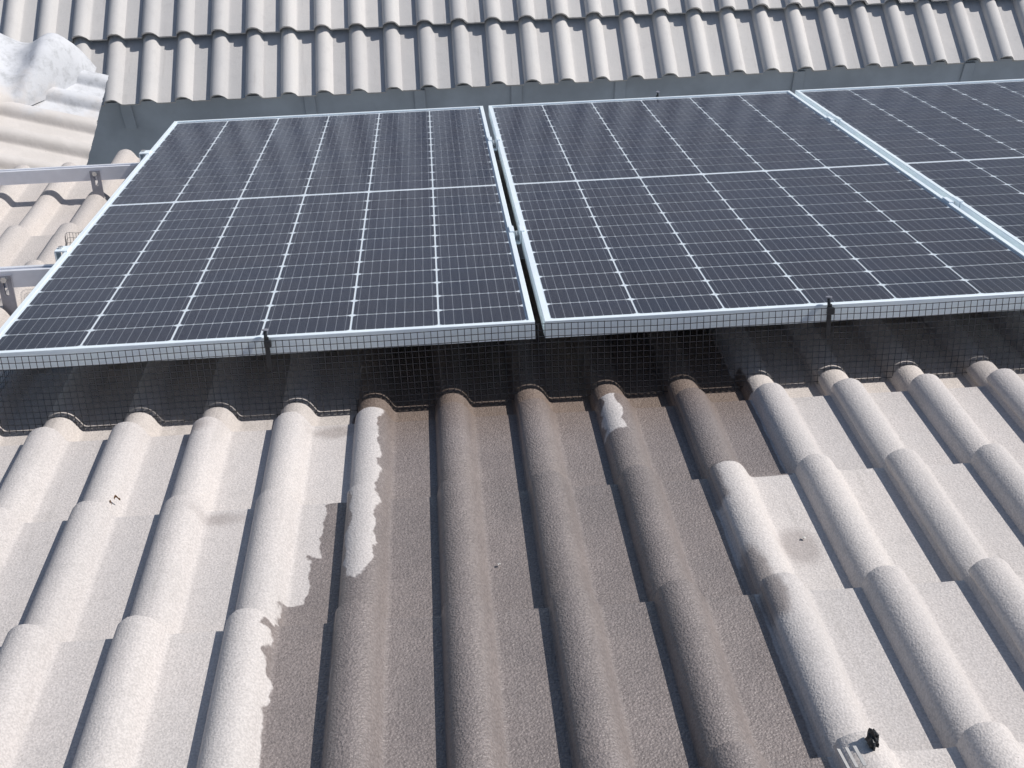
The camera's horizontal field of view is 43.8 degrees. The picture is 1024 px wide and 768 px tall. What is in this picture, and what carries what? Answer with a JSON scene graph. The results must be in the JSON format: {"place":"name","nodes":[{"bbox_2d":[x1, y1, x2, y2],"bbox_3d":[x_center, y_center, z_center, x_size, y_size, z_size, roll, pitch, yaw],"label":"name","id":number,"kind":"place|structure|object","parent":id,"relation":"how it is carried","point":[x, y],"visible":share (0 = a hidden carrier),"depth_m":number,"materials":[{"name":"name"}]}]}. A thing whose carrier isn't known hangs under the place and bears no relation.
{"place":"outdoors","nodes":[
{"label":"outdoors","id":0,"kind":"place"},
{"bbox_2d":[0,149,1023,767],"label":"tiled roof","id":1,"kind":"structure","parent":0,"point":[290,583],"depth_m":1.93,"materials":[{"name":"tile"}]},
{"bbox_2d":[0,275,17,315],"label":"roof hook","id":2,"kind":"object","parent":1,"relation":"attached to","point":[9,303],"visible":0.49,"depth_m":2.96,"materials":[{"name":"metal"}]},
{"bbox_2d":[0,244,524,287],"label":"mounting rail","id":3,"kind":"object","parent":2,"relation":"attached to","point":[28,276],"depth_m":2.96,"materials":[{"name":"metal"}]},
{"bbox_2d":[54,246,70,260],"bbox_3d":[-1.044,-0.301,2.967,0.030,0.043,0.040,-3,24,-3],"label":"end clamp","id":4,"kind":"object","parent":3,"relation":"attached to","point":[59,250],"visible":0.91,"depth_m":2.96,"materials":[{"name":"metal"}]},
{"bbox_2d":[508,225,524,244],"bbox_3d":[0.011,-0.350,2.986,0.036,0.034,0.044,-3,24,-3],"label":"clamp","id":5,"kind":"object","parent":3,"relation":"attached to","point":[517,236],"visible":0.96,"depth_m":2.98,"materials":[{"name":"metal"}]},
{"bbox_2d":[942,196,963,206],"bbox_3d":[1.064,-0.431,3.076,0.036,0.034,0.044,-3,24,-3],"label":"clamp","id":6,"kind":"object","parent":3,"relation":"attached to","point":[956,200],"visible":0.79,"depth_m":3.07,"materials":[{"name":"metal"}]},
{"bbox_2d":[0,70,108,168],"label":"tiled roof","id":7,"kind":"structure","parent":1,"relation":"attached to","point":[57,127],"depth_m":4.66,"materials":[{"name":"beige tile"}]},
{"bbox_2d":[0,33,96,105],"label":"ridge cap","id":8,"kind":"object","parent":7,"relation":"on","point":[33,72],"visible":0.99,"depth_m":4.77,"materials":[{"name":"white concrete"}]},
{"bbox_2d":[89,170,104,197],"bbox_3d":[-1.270,-0.620,3.959,0.031,0.126,0.170,-3,24,-3],"label":"roof hook","id":9,"kind":"object","parent":1,"relation":"attached to","point":[98,190],"visible":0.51,"depth_m":3.88,"materials":[{"name":"metal"}]},
{"bbox_2d":[0,148,499,184],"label":"mounting rail","id":10,"kind":"object","parent":9,"relation":"attached to","point":[57,174],"visible":0.12,"depth_m":3.87,"materials":[{"name":"metal"}]},
{"bbox_2d":[139,150,150,160],"bbox_3d":[-1.111,-0.689,3.865,0.030,0.043,0.040,-3,24,-3],"label":"end clamp","id":11,"kind":"object","parent":10,"relation":"attached to","point":[142,152],"visible":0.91,"depth_m":3.85,"materials":[{"name":"metal"}]},
{"bbox_2d":[0,106,534,369],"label":"solar panel","id":12,"kind":"object","parent":10,"relation":"on","point":[289,228],"visible":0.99,"depth_m":2.92,"materials":[{"name":"glass"}]},
{"bbox_2d":[0,129,167,390],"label":"wire mesh","id":13,"kind":"object","parent":12,"relation":"attached to","point":[66,241],"visible":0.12,"depth_m":3.04,"materials":[{"name":"black metal"}]},
{"bbox_2d":[262,329,271,369],"bbox_3d":[-0.459,-0.066,2.398,0.016,0.081,0.017,-3,24,-3],"label":"clip","id":14,"kind":"object","parent":12,"relation":"attached to","point":[267,344],"visible":1,"depth_m":2.39,"materials":[{"name":"black plastic"}]},
{"bbox_2d":[488,136,499,150],"bbox_3d":[-0.054,-0.729,3.863,0.036,0.034,0.044,-3,24,-3],"label":"clamp","id":15,"kind":"object","parent":12,"relation":"attached to","point":[494,144],"visible":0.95,"depth_m":3.85,"materials":[{"name":"metal"}]},
{"bbox_2d":[488,90,1023,337],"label":"solar panel","id":16,"kind":"object","parent":10,"relation":"on","point":[655,208],"visible":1,"depth_m":2.98,"materials":[{"name":"glass"}]},
{"bbox_2d":[825,296,834,335],"bbox_3d":[0.610,-0.131,2.450,0.016,0.081,0.017,-3,24,-3],"label":"clip","id":17,"kind":"object","parent":16,"relation":"attached to","point":[830,310],"visible":1,"depth_m":2.44,"materials":[{"name":"black plastic"}]},
{"bbox_2d":[827,116,841,123],"bbox_3d":[0.999,-0.809,3.950,0.036,0.034,0.044,-3,23,-3],"label":"clamp","id":18,"kind":"object","parent":10,"relation":"attached to","point":[836,119],"visible":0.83,"depth_m":3.94,"materials":[{"name":"metal"}]},
{"bbox_2d":[795,79,1023,251],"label":"solar panel","id":19,"kind":"object","parent":10,"relation":"on","point":[964,141],"visible":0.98,"depth_m":3.73,"materials":[{"name":"glass"}]},
{"bbox_2d":[0,296,1023,433],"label":"wire mesh","id":20,"kind":"object","parent":1,"relation":"on","point":[558,360],"visible":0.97,"depth_m":2.44,"materials":[{"name":"black metal"}]},
{"bbox_2d":[87,57,1023,164],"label":"house wall","id":21,"kind":"structure","parent":0,"point":[143,125],"depth_m":5.63,"materials":[{"name":"grey paint"}]},
{"bbox_2d":[0,0,1023,105],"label":"tiled roof","id":22,"kind":"structure","parent":21,"relation":"on","point":[159,51],"depth_m":5.60,"materials":[{"name":"tile"}]},
{"bbox_2d":[837,728,878,767],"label":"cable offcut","id":23,"kind":"object","parent":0,"point":[872,738],"visible":1,"depth_m":1.44,"materials":[{"name":"black plastic"}]}
]}

